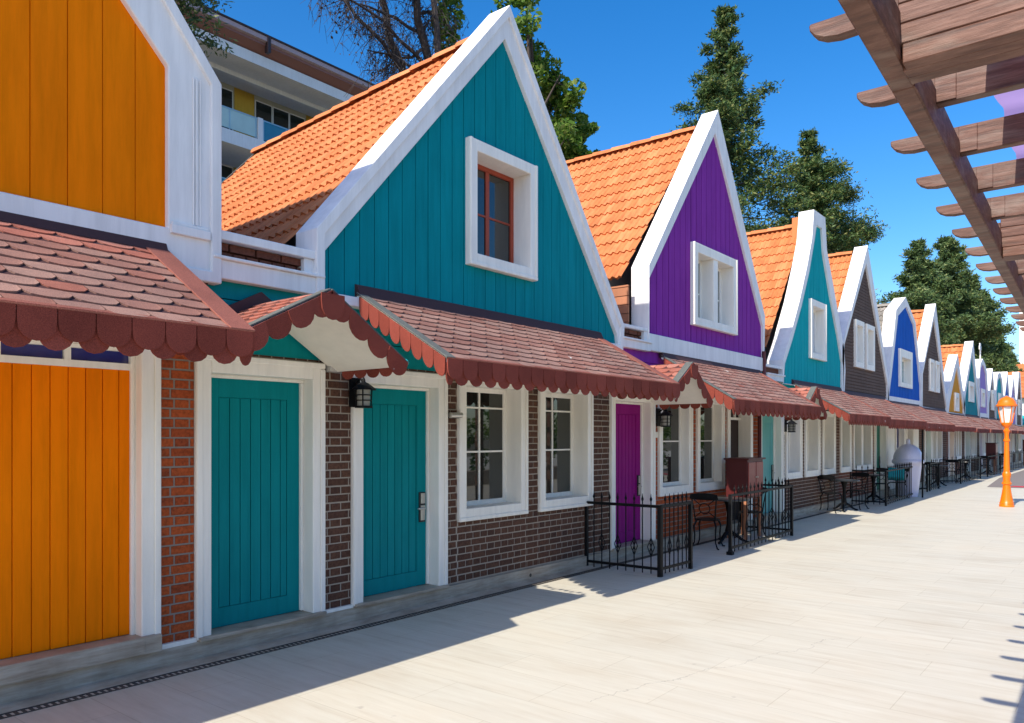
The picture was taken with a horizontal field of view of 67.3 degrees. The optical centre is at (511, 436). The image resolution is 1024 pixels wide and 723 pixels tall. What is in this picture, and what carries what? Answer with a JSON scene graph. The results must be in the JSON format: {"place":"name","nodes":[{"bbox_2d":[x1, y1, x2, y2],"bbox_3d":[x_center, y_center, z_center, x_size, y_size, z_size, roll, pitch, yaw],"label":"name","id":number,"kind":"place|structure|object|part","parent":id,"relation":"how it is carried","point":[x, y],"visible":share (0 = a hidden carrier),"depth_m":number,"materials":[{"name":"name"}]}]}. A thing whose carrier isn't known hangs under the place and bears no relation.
{"place":"outdoors","nodes":[
{"label":"outdoors","id":0,"kind":"place"},
{"bbox_2d":[175,0,374,180],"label":"hotel","id":1,"kind":"structure","parent":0,"point":[272,87],"depth_m":35.84,"materials":[{"name":"white paint"}]},
{"bbox_2d":[222,87,232,129],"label":"window","id":2,"kind":"structure","parent":1,"relation":"in","point":[227,95],"depth_m":36.40,"materials":[{"name":"black glass"}]},
{"bbox_2d":[222,164,232,177],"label":"window","id":3,"kind":"structure","parent":1,"relation":"in","point":[226,170],"depth_m":36.36,"materials":[{"name":"black glass"}]},
{"bbox_2d":[255,100,271,141],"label":"window","id":4,"kind":"structure","parent":1,"relation":"in","point":[262,110],"depth_m":37.91,"materials":[{"name":"black glass"}]},
{"bbox_2d":[272,106,288,128],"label":"window","id":5,"kind":"structure","parent":1,"relation":"in","point":[280,117],"depth_m":38.67,"materials":[{"name":"black glass"}]},
{"bbox_2d":[289,113,304,128],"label":"window","id":6,"kind":"structure","parent":1,"relation":"in","point":[294,120],"depth_m":39.30,"materials":[{"name":"black glass"}]},
{"bbox_2d":[300,0,468,95],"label":"dead tree","id":7,"kind":"object","parent":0,"point":[441,16],"visible":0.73,"depth_m":19.95,"materials":[{"name":"brown plant"}]},
{"bbox_2d":[0,464,1023,722],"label":"paving","id":8,"kind":"structure","parent":0,"point":[906,610],"depth_m":6.53,"materials":[{"name":"beige concrete"}]},
{"bbox_2d":[0,464,1020,719],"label":"drain channel","id":9,"kind":"object","parent":8,"relation":"on","point":[146,680],"visible":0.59,"depth_m":6.79,"materials":[{"name":"grey concrete"}]},
{"bbox_2d":[584,492,661,576],"bbox_3d":[1.453,1.270,10.193,1.146,1.060,0.046,0,0,37],"label":"iron railing","id":10,"kind":"object","parent":8,"relation":"on","point":[617,564],"visible":0.98,"depth_m":10.15,"materials":[{"name":"black metal"}]},
{"bbox_2d":[661,491,692,576],"bbox_3d":[2.168,1.270,10.175,0.046,1.060,0.846,0,0,41],"label":"iron railing","id":11,"kind":"object","parent":8,"relation":"on","point":[689,546],"visible":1,"depth_m":10.21,"materials":[{"name":"black metal"}]},
{"bbox_2d":[566,110,820,562],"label":"row house","id":12,"kind":"structure","parent":8,"relation":"on","point":[663,215],"depth_m":13.01,"materials":[{"name":"wood"}]},
{"bbox_2d":[616,403,641,543],"bbox_3d":[1.702,0.555,11.592,0.120,2.090,0.980,0,0,39],"label":"door","id":13,"kind":"structure","parent":12,"relation":"in","point":[628,478],"depth_m":11.70,"materials":[{"name":"paint"}]},
{"bbox_2d":[657,405,692,496],"bbox_3d":[2.617,0.125,12.627,0.214,1.650,1.180,0,0,39],"label":"window","id":14,"kind":"structure","parent":12,"relation":"in","point":[675,442],"depth_m":12.88,"materials":[{"name":"white paint"}]},
{"bbox_2d":[696,397,724,491],"bbox_3d":[3.455,0.125,13.666,0.214,1.650,1.130,0,0,39],"label":"window","id":15,"kind":"structure","parent":12,"relation":"in","point":[710,422],"depth_m":13.93,"materials":[{"name":"white paint"}]},
{"bbox_2d":[690,241,737,335],"bbox_3d":[3.515,-2.580,13.708,0.314,1.400,1.810,0,0,39],"label":"gable window","id":16,"kind":"structure","parent":12,"relation":"in","point":[713,274],"depth_m":13.67,"materials":[{"name":"white paint"}]},
{"bbox_2d":[690,493,724,549],"bbox_3d":[3.166,1.354,12.485,0.480,0.897,0.521,0,0,27],"label":"bistro chair","id":17,"kind":"object","parent":8,"relation":"on","point":[702,496],"visible":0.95,"depth_m":12.32,"materials":[{"name":"black metal"}]},
{"bbox_2d":[711,497,749,543],"bbox_3d":[3.686,1.426,13.088,0.700,0.748,0.700,0,0,39],"label":"bistro table","id":18,"kind":"object","parent":8,"relation":"on","point":[725,501],"visible":0.55,"depth_m":13.03,"materials":[{"name":"metal"}]},
{"bbox_2d":[724,457,765,539],"bbox_3d":[4.165,1.090,13.755,0.467,1.420,0.800,0,0,39],"label":"cabinet","id":19,"kind":"object","parent":8,"relation":"on","point":[740,471],"visible":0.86,"depth_m":13.52,"materials":[{"name":"red paint"}]},
{"bbox_3d":[4.217,0.745,13.485,0.047,0.590,0.325,0,0,39],"label":"door","id":20,"kind":"part","parent":19,"relation":"part of","materials":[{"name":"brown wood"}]},
{"bbox_3d":[4.437,0.745,13.757,0.047,0.590,0.325,0,0,39],"label":"door","id":21,"kind":"part","parent":19,"relation":"part of","materials":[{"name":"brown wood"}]},
{"bbox_2d":[735,487,767,537],"bbox_3d":[4.268,1.354,13.731,0.480,0.897,0.521,0,0,34],"label":"bistro chair","id":22,"kind":"object","parent":8,"relation":"on","point":[752,512],"visible":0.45,"depth_m":13.76,"materials":[{"name":"black metal"}]},
{"bbox_2d":[726,478,792,554],"bbox_3d":[4.190,1.270,12.828,0.090,1.060,2.918,0,0,38],"label":"iron railing","id":23,"kind":"object","parent":8,"relation":"on","point":[730,551],"visible":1,"depth_m":12.63,"materials":[{"name":"black metal"}]},
{"bbox_2d":[739,476,789,532],"bbox_3d":[4.712,1.270,14.303,1.016,1.060,0.046,0,0,40],"label":"iron railing","id":24,"kind":"object","parent":8,"relation":"on","point":[770,510],"visible":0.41,"depth_m":14.19,"materials":[{"name":"black metal"}]},
{"bbox_2d":[817,475,845,512],"bbox_3d":[7.578,1.354,18.280,0.521,0.897,0.480,0,0,-41],"label":"bistro chair","id":25,"kind":"object","parent":8,"relation":"on","point":[828,477],"visible":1,"depth_m":18.19,"materials":[{"name":"black metal"}]},
{"bbox_2d":[829,479,859,510],"bbox_3d":[8.083,1.426,18.727,0.700,0.748,0.700,0,0,22],"label":"bistro table","id":26,"kind":"object","parent":8,"relation":"on","point":[844,482],"visible":0.91,"depth_m":18.69,"materials":[{"name":"black metal"}]},
{"bbox_2d":[846,472,868,509],"bbox_3d":[8.573,1.354,19.187,0.521,0.897,0.480,0,0,-41],"label":"bistro chair","id":27,"kind":"object","parent":8,"relation":"on","point":[858,474],"visible":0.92,"depth_m":19.26,"materials":[{"name":"black metal"}]},
{"bbox_2d":[850,466,886,505],"bbox_3d":[9.318,1.270,20.153,0.899,1.060,0.046,0,0,34],"label":"iron railing","id":28,"kind":"object","parent":8,"relation":"on","point":[873,501],"visible":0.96,"depth_m":20.07,"materials":[{"name":"black metal"}]},
{"bbox_2d":[866,474,884,500],"bbox_3d":[10.023,1.426,21.338,0.700,0.748,0.700,0,0,22],"label":"bistro table","id":29,"kind":"object","parent":8,"relation":"on","point":[871,476],"visible":0.59,"depth_m":21.31,"materials":[{"name":"black metal"}]},
{"bbox_2d":[874,468,891,499],"bbox_3d":[10.562,1.354,22.014,0.480,0.897,0.521,0,0,19],"label":"bistro chair","id":30,"kind":"object","parent":8,"relation":"on","point":[881,479],"visible":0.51,"depth_m":22.14,"materials":[{"name":"black metal"}]},
{"bbox_2d":[887,467,909,496],"bbox_3d":[11.276,1.354,22.528,0.521,0.897,0.480,0,0,-21],"label":"bistro chair","id":31,"kind":"object","parent":8,"relation":"on","point":[898,482],"visible":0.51,"depth_m":22.58,"materials":[{"name":"black metal"}]},
{"bbox_2d":[888,468,903,480],"bbox_3d":[11.262,1.109,22.570,0.500,0.403,0.273,0,0,39],"label":"beach towel","id":32,"kind":"object","parent":31,"relation":"hanging from","point":[896,474],"visible":0.42,"depth_m":22.55,"materials":[{"name":"teal fabric"}]},
{"bbox_2d":[885,462,912,503],"bbox_3d":[10.941,1.270,21.593,0.046,1.060,4.198,0,0,37],"label":"iron railing","id":33,"kind":"object","parent":8,"relation":"on","point":[899,469],"visible":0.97,"depth_m":21.45,"materials":[{"name":"black metal"}]},
{"bbox_2d":[892,439,924,496],"bbox_3d":[11.889,0.935,23.109,0.880,1.730,0.880,0,0,39],"label":"ice cream cone","id":34,"kind":"object","parent":8,"relation":"on","point":[907,452],"visible":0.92,"depth_m":22.82,"materials":[{"name":"white plastic"}]},
{"bbox_2d":[874,297,954,497],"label":"row house","id":35,"kind":"structure","parent":8,"relation":"on","point":[898,329],"depth_m":24.41,"materials":[{"name":"wood"}]},
{"bbox_2d":[877,425,880,489],"bbox_3d":[10.824,0.615,22.896,0.120,1.970,1.050,0,0,39],"label":"door","id":36,"kind":"structure","parent":35,"relation":"in","point":[878,427],"depth_m":23.20,"materials":[{"name":"green paint"}]},
{"bbox_2d":[897,428,898,447],"bbox_3d":[12.324,0.615,24.814,0.045,1.970,0.980,0,0,39],"label":"door","id":37,"kind":"structure","parent":35,"relation":"in","point":[897,428],"depth_m":25.08,"materials":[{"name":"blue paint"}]},
{"bbox_2d":[898,348,912,388],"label":"gable window","id":38,"kind":"structure","parent":35,"relation":"in","point":[905,358],"depth_m":25.51,"materials":[{"name":"white paint"}]},
{"bbox_2d":[906,429,914,444],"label":"window","id":39,"kind":"structure","parent":35,"relation":"in","point":[910,433],"depth_m":26.15,"materials":[{"name":"white paint"}]},
{"bbox_2d":[809,0,1023,330],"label":"pergola","id":40,"kind":"object","parent":8,"relation":"on","point":[932,59],"visible":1,"depth_m":2.77,"materials":[{"name":"red wood"}]},
{"bbox_2d":[994,88,1023,158],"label":"shade cloth","id":41,"kind":"object","parent":40,"relation":"on","point":[1011,102],"visible":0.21,"depth_m":3.21,"materials":[{"name":"purple fabric"}]},
{"bbox_2d":[919,464,927,491],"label":"iron railing","id":42,"kind":"object","parent":8,"relation":"on","point":[926,488],"visible":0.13,"depth_m":24.97,"materials":[{"name":"black metal"}]},
{"bbox_2d":[924,462,940,486],"bbox_3d":[15.037,1.354,27.552,0.480,0.897,0.521,0,0,39],"label":"bistro chair","id":43,"kind":"object","parent":8,"relation":"on","point":[934,471],"visible":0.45,"depth_m":27.37,"materials":[{"name":"black metal"}]},
{"bbox_2d":[929,459,939,490],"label":"iron railing","id":44,"kind":"object","parent":8,"relation":"on","point":[930,476],"visible":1,"depth_m":25.75,"materials":[{"name":"black metal"}]},
{"bbox_2d":[928,465,947,485],"bbox_3d":[15.525,1.426,28.077,0.700,0.748,0.700,0,0,22],"label":"bistro table","id":45,"kind":"object","parent":8,"relation":"on","point":[937,473],"visible":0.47,"depth_m":28.03,"materials":[{"name":"black metal"}]},
{"bbox_2d":[939,456,960,483],"bbox_3d":[16.749,1.270,29.435,0.748,1.060,0.046,0,0,35],"label":"iron railing","id":46,"kind":"object","parent":8,"relation":"on","point":[956,460],"visible":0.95,"depth_m":29.31,"materials":[{"name":"black metal"}]},
{"bbox_2d":[944,460,958,482],"bbox_3d":[17.018,1.354,29.848,0.480,0.897,0.521,0,0,39],"label":"bistro chair","id":47,"kind":"object","parent":8,"relation":"on","point":[946,461],"visible":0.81,"depth_m":30.01,"materials":[{"name":"black metal"}]},
{"bbox_2d":[955,459,968,480],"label":"bistro chair","id":48,"kind":"object","parent":8,"relation":"on","point":[963,469],"visible":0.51,"depth_m":31.40,"materials":[{"name":"black metal"}]},
{"bbox_2d":[959,461,973,478],"bbox_3d":[18.994,1.426,32.217,0.700,0.748,0.700,0,0,22],"label":"bistro table","id":49,"kind":"object","parent":8,"relation":"on","point":[965,470],"visible":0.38,"depth_m":32.19,"materials":[{"name":"black metal"}]},
{"bbox_2d":[961,454,980,483],"bbox_3d":[18.552,1.270,31.096,0.046,1.060,4.746,0,0,39],"label":"iron railing","id":50,"kind":"object","parent":8,"relation":"on","point":[972,477],"visible":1,"depth_m":30.78,"materials":[{"name":"black metal"}]},
{"bbox_2d":[979,456,991,474],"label":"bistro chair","id":51,"kind":"object","parent":8,"relation":"on","point":[986,462],"visible":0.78,"depth_m":36.02,"materials":[{"name":"black metal"}]},
{"bbox_2d":[986,443,997,474],"bbox_3d":[22.878,1.050,36.690,0.467,1.500,0.800,0,0,39],"label":"cabinet","id":52,"kind":"object","parent":8,"relation":"on","point":[991,448],"visible":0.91,"depth_m":36.42,"materials":[{"name":"red paint"}]},
{"bbox_2d":[987,452,1000,476],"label":"iron railing","id":53,"kind":"object","parent":8,"relation":"on","point":[996,455],"visible":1,"depth_m":35.67,"materials":[{"name":"black metal"}]},
{"bbox_2d":[996,396,1017,506],"bbox_3d":[12.671,0.380,19.715,0.480,2.840,0.480,0,0,39],"label":"street lamp","id":54,"kind":"object","parent":8,"relation":"on","point":[1006,406],"visible":1,"depth_m":19.64,"materials":[{"name":"orange metal"}]},
{"bbox_2d":[1009,450,1023,469],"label":"iron railing","id":55,"kind":"object","parent":8,"relation":"on","point":[1013,453],"visible":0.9,"depth_m":41.75,"materials":[{"name":"black metal"}]},
{"bbox_2d":[203,0,1023,361],"label":"sky","id":56,"kind":"structure","parent":0,"point":[635,59],"materials":[{"name":"blue"}]},
{"bbox_2d":[987,470,1023,487],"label":"road","id":57,"kind":"structure","parent":0,"point":[1016,478],"depth_m":30.69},
{"label":"ground","id":58,"kind":"structure","parent":0,"visible":0},
{"bbox_2d":[0,0,254,713],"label":"row house","id":59,"kind":"structure","parent":58,"relation":"on","point":[112,303],"depth_m":5.51,"materials":[{"name":"wood"}]},
{"bbox_2d":[0,362,129,658],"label":"door","id":60,"kind":"structure","parent":59,"relation":"in","point":[65,431],"depth_m":5.48,"materials":[{"name":"orange paint"}]},
{"bbox_2d":[174,0,237,58],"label":"fir tree","id":61,"kind":"object","parent":58,"relation":"on","point":[196,20],"visible":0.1,"depth_m":19.18,"materials":[{"name":"green plant"}]},
{"bbox_2d":[176,5,679,663],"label":"row house","id":62,"kind":"structure","parent":58,"relation":"on","point":[428,221],"depth_m":8.11,"materials":[{"name":"wood"}]},
{"bbox_2d":[211,378,298,628],"bbox_3d":[-2.268,0.555,6.732,0.045,2.090,0.930,0,0,39],"label":"door","id":63,"kind":"structure","parent":62,"relation":"in","point":[255,424],"depth_m":6.72,"materials":[{"name":"teal paint"}]},
{"bbox_2d":[363,388,425,596],"bbox_3d":[-1.231,0.555,7.958,0.120,2.090,0.980,0,0,39],"label":"door","id":64,"kind":"structure","parent":62,"relation":"in","point":[394,428],"depth_m":8.00,"materials":[{"name":"teal paint"}]},
{"bbox_2d":[457,380,528,521],"bbox_3d":[-0.301,0.125,9.083,0.304,1.650,1.240,0,0,39],"label":"window","id":65,"kind":"structure","parent":62,"relation":"in","point":[492,430],"depth_m":9.30,"materials":[{"name":"white paint"}]},
{"bbox_2d":[465,136,537,281],"bbox_3d":[-0.195,-2.630,9.126,0.334,1.420,1.240,0,0,39],"label":"gable window","id":66,"kind":"structure","parent":62,"relation":"in","point":[501,188],"depth_m":9.30,"materials":[{"name":"white paint"}]},
{"bbox_2d":[538,387,593,511],"bbox_3d":[0.629,0.125,10.235,0.304,1.650,1.220,0,0,39],"label":"window","id":67,"kind":"structure","parent":62,"relation":"in","point":[565,421],"depth_m":10.51,"materials":[{"name":"white paint"}]},
{"bbox_2d":[490,0,600,160],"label":"leafy tree","id":68,"kind":"object","parent":58,"relation":"on","point":[572,135],"visible":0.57,"depth_m":24.66,"materials":[{"name":"green plant"}]},
{"bbox_2d":[669,3,878,289],"bbox_3d":[8.855,-8.489,34.098,13.615,20.585,13.285,0,0,-22],"label":"conifer tree","id":69,"kind":"object","parent":58,"relation":"on","point":[719,91],"visible":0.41,"depth_m":32.53,"materials":[{"name":"green plant"}]},
{"bbox_2d":[746,210,890,526],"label":"row house","id":70,"kind":"structure","parent":58,"relation":"on","point":[804,344],"depth_m":17.71,"materials":[{"name":"wood"}]},
{"bbox_2d":[762,415,774,513],"bbox_3d":[5.253,0.580,15.993,0.120,2.040,1.030,0,0,39],"label":"door","id":71,"kind":"structure","parent":70,"relation":"in","point":[767,422],"depth_m":16.16,"materials":[{"name":"green paint"}]},
{"bbox_2d":[784,417,802,479],"bbox_3d":[6.105,0.155,17.021,0.304,1.550,1.040,0,0,39],"label":"window","id":72,"kind":"structure","parent":70,"relation":"in","point":[793,463],"depth_m":17.30,"materials":[{"name":"white paint"}]},
{"bbox_2d":[804,419,820,476],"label":"window","id":73,"kind":"structure","parent":70,"relation":"in","point":[812,428],"depth_m":18.29,"materials":[{"name":"white paint"}]},
{"bbox_2d":[809,298,826,361],"bbox_3d":[7.119,-2.485,18.150,0.264,1.370,1.130,0,0,39],"label":"gable window","id":74,"kind":"structure","parent":70,"relation":"in","point":[817,310],"depth_m":18.43,"materials":[{"name":"white paint"}]},
{"bbox_2d":[821,411,835,474],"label":"window","id":75,"kind":"structure","parent":70,"relation":"in","point":[828,426],"depth_m":19.23,"materials":[{"name":"white paint"}]},
{"bbox_2d":[767,127,913,304],"bbox_3d":[15.339,-6.911,39.438,10.668,17.430,13.337,0,0,16],"label":"conifer tree","id":76,"kind":"object","parent":58,"relation":"on","point":[827,195],"visible":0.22,"depth_m":38.78,"materials":[{"name":"green plant"}]},
{"bbox_2d":[828,245,926,506],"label":"row house","id":77,"kind":"structure","parent":58,"relation":"on","point":[866,378],"depth_m":21.17,"materials":[{"name":"wood"}]},
{"bbox_2d":[839,417,851,472],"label":"window","id":78,"kind":"structure","parent":77,"relation":"in","point":[845,457],"depth_m":20.32,"materials":[{"name":"white paint"}]},
{"bbox_2d":[853,319,863,368],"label":"gable window","id":79,"kind":"structure","parent":77,"relation":"in","point":[858,327],"depth_m":21.04,"materials":[{"name":"white paint"}]},
{"bbox_2d":[852,424,872,469],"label":"window","id":80,"kind":"structure","parent":77,"relation":"in","point":[862,435],"depth_m":21.31,"materials":[{"name":"white paint"}]},
{"bbox_2d":[864,324,874,370],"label":"gable window","id":81,"kind":"structure","parent":77,"relation":"in","point":[869,331],"depth_m":21.91,"materials":[{"name":"white paint"}]},
{"bbox_2d":[884,237,969,344],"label":"pine tree","id":82,"kind":"object","parent":58,"relation":"on","point":[916,280],"visible":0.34,"depth_m":53.49,"materials":[{"name":"green plant"}]},
{"bbox_2d":[911,304,975,487],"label":"row house","id":83,"kind":"structure","parent":58,"relation":"on","point":[934,399],"depth_m":28.57,"materials":[{"name":"wood"}]},
{"bbox_2d":[928,358,933,391],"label":"gable window","id":84,"kind":"structure","parent":83,"relation":"in","point":[931,362],"depth_m":28.36,"materials":[{"name":"white paint"}]},
{"bbox_2d":[934,361,939,392],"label":"gable window","id":85,"kind":"structure","parent":83,"relation":"in","point":[936,364],"depth_m":29.02,"materials":[{"name":"white paint"}]},
{"bbox_2d":[932,431,942,461],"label":"window","id":86,"kind":"structure","parent":83,"relation":"in","point":[937,437],"depth_m":29.94,"materials":[{"name":"white paint"}]},
{"bbox_2d":[942,354,989,480],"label":"row house","id":87,"kind":"structure","parent":58,"relation":"on","point":[953,388],"depth_m":32.12,"materials":[{"name":"wood"}]},
{"bbox_2d":[954,392,958,411],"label":"gable window","id":88,"kind":"structure","parent":87,"relation":"in","point":[956,395],"depth_m":32.33,"materials":[{"name":"white paint"}]},
{"bbox_2d":[955,431,961,459],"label":"window","id":89,"kind":"structure","parent":87,"relation":"in","point":[958,435],"depth_m":32.97,"materials":[{"name":"white paint"}]},
{"bbox_2d":[941,341,1002,475],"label":"row house","id":90,"kind":"structure","parent":58,"relation":"on","point":[966,355],"depth_m":35.38,"materials":[{"name":"wood"}]},
{"bbox_2d":[968,381,974,402],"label":"gable window","id":91,"kind":"structure","parent":90,"relation":"in","point":[971,385],"depth_m":35.57,"materials":[{"name":"white paint"}]},
{"bbox_2d":[971,432,976,456],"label":"window","id":92,"kind":"structure","parent":90,"relation":"in","point":[973,434],"depth_m":36.16,"materials":[{"name":"white paint"}]},
{"bbox_2d":[931,234,1018,371],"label":"pine tree","id":93,"kind":"object","parent":58,"relation":"on","point":[953,263],"visible":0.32,"depth_m":60.94,"materials":[{"name":"green plant"}]},
{"bbox_2d":[950,272,1018,371],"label":"pine tree","id":94,"kind":"object","parent":58,"relation":"on","point":[989,303],"visible":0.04,"depth_m":69.40,"materials":[{"name":"green plant"}]},
{"bbox_2d":[975,343,1010,472],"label":"row house","id":95,"kind":"structure","parent":58,"relation":"on","point":[981,374],"depth_m":38.09,"materials":[{"name":"wood"}]},
{"bbox_2d":[981,389,985,406],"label":"gable window","id":96,"kind":"structure","parent":95,"relation":"in","point":[983,392],"depth_m":38.21,"materials":[{"name":"white paint"}]},
{"bbox_2d":[983,433,986,455],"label":"window","id":97,"kind":"structure","parent":95,"relation":"in","point":[984,434],"depth_m":38.73,"materials":[{"name":"white paint"}]},
{"bbox_2d":[987,368,1016,470],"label":"row house","id":98,"kind":"structure","parent":58,"relation":"on","point":[992,408],"depth_m":40.38,"materials":[{"name":"wood"}]},
{"bbox_2d":[991,390,993,410],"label":"gable window","id":99,"kind":"structure","parent":98,"relation":"in","point":[992,391],"depth_m":40.37,"materials":[{"name":"white paint"}]},
{"bbox_2d":[991,433,994,442],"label":"window","id":100,"kind":"structure","parent":98,"relation":"in","point":[992,434],"depth_m":41.13,"materials":[{"name":"white paint"}]},
{"bbox_2d":[993,372,1023,468],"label":"row house","id":101,"kind":"structure","parent":58,"relation":"on","point":[998,384],"depth_m":42.63,"materials":[{"name":"wood"}]},
{"bbox_2d":[999,433,1001,453],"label":"window","id":102,"kind":"structure","parent":101,"relation":"in","point":[1000,435],"depth_m":43.41,"materials":[{"name":"white paint"}]},
{"bbox_2d":[996,320,1022,371],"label":"pine tree","id":103,"kind":"object","parent":58,"relation":"on","point":[1012,354],"depth_m":80.36,"materials":[{"name":"green plant"}]},
{"bbox_2d":[1001,372,1023,466],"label":"row house","id":104,"kind":"structure","parent":58,"relation":"on","point":[1004,375],"depth_m":44.94,"materials":[{"name":"wood"}]},
{"bbox_2d":[1008,375,1023,465],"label":"row house","id":105,"kind":"structure","parent":58,"relation":"on","point":[1013,396],"depth_m":47.63,"materials":[{"name":"wood"}]},
{"bbox_2d":[1012,433,1014,451],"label":"window","id":106,"kind":"structure","parent":105,"relation":"in","point":[1013,435],"depth_m":48.13,"materials":[{"name":"white paint"}]},
{"bbox_2d":[1008,371,1023,461],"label":"corner house","id":107,"kind":"structure","parent":58,"relation":"on","point":[1022,391],"depth_m":53.60,"materials":[{"name":"white paint"}]},
{"bbox_2d":[1011,356,1022,369],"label":"pine tree","id":108,"kind":"object","parent":58,"relation":"on","point":[1016,360],"depth_m":93.98,"materials":[{"name":"green plant"}]},
{"bbox_2d":[1012,372,1023,464],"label":"row house","id":109,"kind":"structure","parent":58,"relation":"on","point":[1017,382],"depth_m":49.95,"materials":[{"name":"wood"}]},
{"bbox_2d":[1017,399,1020,414],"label":"gable window","id":110,"kind":"structure","parent":109,"relation":"in","point":[1019,401],"depth_m":50.32,"materials":[{"name":"white paint"}]},
{"bbox_2d":[1018,434,1020,450],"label":"window","id":111,"kind":"structure","parent":109,"relation":"in","point":[1019,435],"depth_m":50.68,"materials":[{"name":"white paint"}]},
{"bbox_2d":[1016,312,1023,370],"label":"tower","id":112,"kind":"structure","parent":58,"relation":"on","point":[1021,348],"depth_m":93.94,"materials":[{"name":"white paint"}]}
]}

